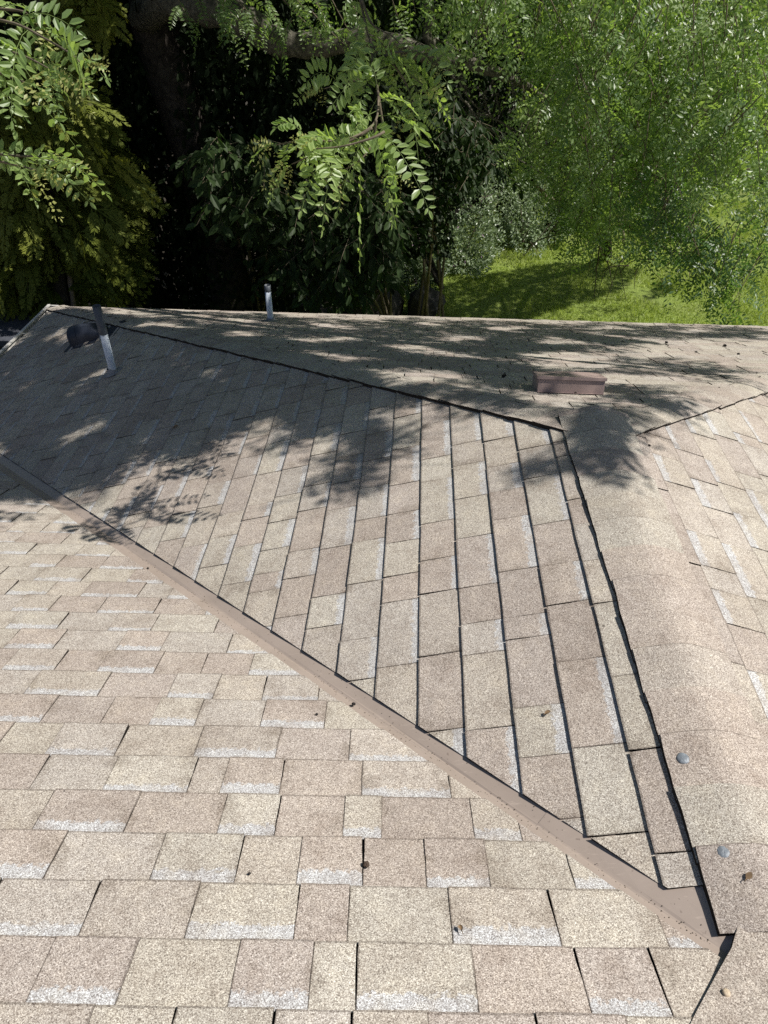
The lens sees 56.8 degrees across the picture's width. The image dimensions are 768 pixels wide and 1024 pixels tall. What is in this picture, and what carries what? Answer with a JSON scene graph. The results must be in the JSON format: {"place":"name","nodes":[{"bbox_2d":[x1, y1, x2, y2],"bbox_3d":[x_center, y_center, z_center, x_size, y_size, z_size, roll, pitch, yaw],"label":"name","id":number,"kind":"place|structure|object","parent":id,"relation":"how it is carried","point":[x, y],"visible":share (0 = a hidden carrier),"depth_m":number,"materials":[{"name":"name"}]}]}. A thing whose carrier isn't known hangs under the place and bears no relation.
{"place":"outdoors","nodes":[
{"label":"outdoors","id":0,"kind":"place"},
{"bbox_2d":[0,284,767,1023],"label":"house","id":1,"kind":"structure","parent":0,"point":[448,558],"depth_m":2.31,"materials":[{"name":"brown"}]},
{"bbox_2d":[363,861,369,867],"bbox_3d":[-0.043,0.848,1.708,0.020,0.016,0.018,2,39,2],"label":"seed cone","id":2,"kind":"object","parent":1,"relation":"on","point":[366,864],"visible":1,"depth_m":1.70,"materials":[{"name":"brown plant"}]},
{"bbox_2d":[676,753,688,763],"bbox_3d":[0.782,0.647,1.856,0.035,0.023,0.033,2,39,2],"label":"sealant dab","id":3,"kind":"object","parent":1,"relation":"on","point":[682,758],"visible":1,"depth_m":1.85,"materials":[{"name":"silver metal"}]},
{"bbox_2d":[717,846,729,857],"bbox_3d":[0.793,0.796,1.658,0.033,0.023,0.031,2,39,2],"label":"sealant dab","id":4,"kind":"object","parent":1,"relation":"attached to","point":[723,851],"visible":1,"depth_m":1.65,"materials":[{"name":"silver metal"}]},
{"bbox_2d":[722,988,730,996],"bbox_3d":[0.684,0.965,1.420,0.015,0.019,0.018,2,39,2],"label":"pebble","id":5,"kind":"object","parent":1,"relation":"on","point":[726,992],"visible":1,"depth_m":1.42,"materials":[{"name":"beige stone"}]},
{"bbox_2d":[744,872,752,881],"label":"dead leaf","id":6,"kind":"object","parent":1,"relation":"on","point":[749,875],"visible":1,"depth_m":1.60,"materials":[{"name":"brown plant"}]},
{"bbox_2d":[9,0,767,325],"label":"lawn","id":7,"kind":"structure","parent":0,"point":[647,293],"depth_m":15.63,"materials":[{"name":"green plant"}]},
{"bbox_2d":[0,314,35,349],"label":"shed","id":8,"kind":"structure","parent":7,"relation":"on","point":[10,329],"depth_m":9.24,"materials":[{"name":"grey"}]},
{"bbox_2d":[0,1,65,297],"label":"dark bush","id":9,"kind":"object","parent":7,"relation":"on","point":[7,25],"visible":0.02,"depth_m":9.29,"materials":[{"name":"green plant"}]},
{"bbox_2d":[0,0,171,322],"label":"cypress tree","id":10,"kind":"object","parent":7,"relation":"on","point":[68,255],"visible":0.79,"depth_m":8.47,"materials":[{"name":"green plant"}]},
{"bbox_2d":[3,0,182,308],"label":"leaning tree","id":11,"kind":"object","parent":7,"relation":"on","point":[157,296],"visible":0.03,"depth_m":9.91,"materials":[{"name":"green plant"}]},
{"bbox_2d":[30,0,181,313],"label":"dark bush","id":12,"kind":"object","parent":7,"relation":"on","point":[127,64],"visible":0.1,"depth_m":9.00,"materials":[{"name":"green plant"}]},
{"bbox_2d":[91,21,234,251],"bbox_3d":[-5.866,-8.637,15.544,6.234,5.992,2.864,2,39,2],"label":"dark bush","id":13,"kind":"object","parent":7,"relation":"on","point":[155,130],"depth_m":16.16,"materials":[{"name":"green plant"}]},
{"bbox_2d":[99,0,229,309],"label":"dark bush","id":14,"kind":"object","parent":7,"relation":"on","point":[168,223],"visible":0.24,"depth_m":9.87,"materials":[{"name":"green plant"}]},
{"bbox_2d":[169,129,310,311],"bbox_3d":[-2.105,-3.233,10.041,1.477,4.357,3.934,-13,41,-16],"label":"leafy shrub","id":15,"kind":"object","parent":7,"relation":"on","point":[218,176],"visible":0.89,"depth_m":8.01,"materials":[{"name":"green plant"}]},
{"bbox_2d":[168,0,316,312],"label":"dark bush","id":16,"kind":"object","parent":7,"relation":"on","point":[241,112],"visible":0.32,"depth_m":9.33,"materials":[{"name":"green plant"}]},
{"bbox_2d":[0,0,599,310],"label":"locust tree","id":17,"kind":"object","parent":7,"relation":"on","point":[250,25],"visible":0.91,"depth_m":3.02,"materials":[{"name":"green plant"}]},
{"bbox_2d":[205,170,440,315],"bbox_3d":[-0.335,-3.068,10.185,3.962,3.959,3.051,-30,48,-32],"label":"bush","id":18,"kind":"object","parent":7,"relation":"on","point":[314,263],"visible":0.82,"depth_m":8.63,"materials":[{"name":"green plant"}]},
{"bbox_2d":[250,0,399,300],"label":"dark bush","id":19,"kind":"object","parent":7,"relation":"on","point":[308,118],"visible":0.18,"depth_m":8.99,"materials":[{"name":"green plant"}]},
{"bbox_2d":[343,289,403,315],"bbox_3d":[-0.229,-4.175,14.212,1.253,1.200,0.894,-24,45,-28],"label":"rock","id":20,"kind":"object","parent":7,"relation":"on","point":[397,304],"visible":0.14,"depth_m":14.06,"materials":[{"name":"grey stone"}]},
{"bbox_2d":[3,0,767,184],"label":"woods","id":21,"kind":"object","parent":7,"relation":"on","point":[491,105],"visible":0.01,"depth_m":22.96,"materials":[{"name":"green plant"}]},
{"bbox_2d":[339,0,457,289],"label":"dark bush","id":22,"kind":"object","parent":7,"relation":"on","point":[413,251],"visible":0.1,"depth_m":11.12,"materials":[{"name":"green plant"}]},
{"bbox_2d":[407,286,445,316],"bbox_3d":[0.819,-4.215,14.427,0.681,0.804,0.874,22,44,24],"label":"rock","id":23,"kind":"object","parent":7,"relation":"on","point":[433,299],"visible":0.46,"depth_m":14.21,"materials":[{"name":"grey stone"}]},
{"bbox_2d":[366,88,522,316],"bbox_3d":[0.935,-4.950,12.250,2.504,4.284,3.075,2,39,2],"label":"evergreen shrub","id":24,"kind":"object","parent":7,"relation":"on","point":[465,158],"visible":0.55,"depth_m":10.97,"materials":[{"name":"green plant"}]},
{"bbox_2d":[409,144,506,277],"bbox_3d":[1.565,-6.854,15.699,2.593,2.944,1.965,2,39,2],"label":"flowering shrub","id":25,"kind":"object","parent":7,"relation":"on","point":[464,253],"visible":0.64,"depth_m":15.99,"materials":[{"name":"green plant"}]},
{"bbox_2d":[395,0,550,214],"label":"dark bush","id":26,"kind":"object","parent":7,"relation":"on","point":[503,88],"visible":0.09,"depth_m":17.65,"materials":[{"name":"green plant"}]},
{"bbox_2d":[479,147,569,231],"bbox_3d":[3.653,-8.402,18.191,3.469,2.181,3.992,27,46,29],"label":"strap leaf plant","id":27,"kind":"object","parent":7,"relation":"on","point":[527,190],"visible":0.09,"depth_m":18.30,"materials":[{"name":"green plant"}]},
{"bbox_2d":[453,144,598,257],"bbox_3d":[3.182,-7.883,17.335,3.339,2.515,3.004,32,48,32],"label":"flowering shrub","id":28,"kind":"object","parent":7,"relation":"on","point":[531,236],"visible":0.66,"depth_m":17.34,"materials":[{"name":"green plant"}]},
{"bbox_2d":[408,0,767,325],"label":"weeping tree","id":29,"kind":"object","parent":7,"relation":"on","point":[685,47],"visible":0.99,"depth_m":7.45,"materials":[{"name":"green plant"}]},
{"bbox_2d":[393,263,411,297],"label":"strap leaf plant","id":30,"kind":"object","parent":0,"point":[402,280],"visible":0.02,"depth_m":15.22,"materials":[{"name":"green plant"}]},
{"bbox_2d":[395,211,456,292],"bbox_3d":[0.513,-5.568,15.119,2.036,1.657,1.617,-25,46,-28],"label":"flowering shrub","id":31,"kind":"object","parent":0,"point":[416,280],"visible":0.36,"depth_m":15.35,"materials":[{"name":"green plant"}]},
{"bbox_2d":[336,194,767,325],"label":"grass","id":32,"kind":"structure","parent":0,"point":[571,294],"depth_m":15.60,"materials":[{"name":"green plant"}]},
{"bbox_2d":[528,175,581,232],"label":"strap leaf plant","id":33,"kind":"object","parent":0,"point":[548,212],"visible":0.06,"depth_m":18.36,"materials":[{"name":"green plant"}]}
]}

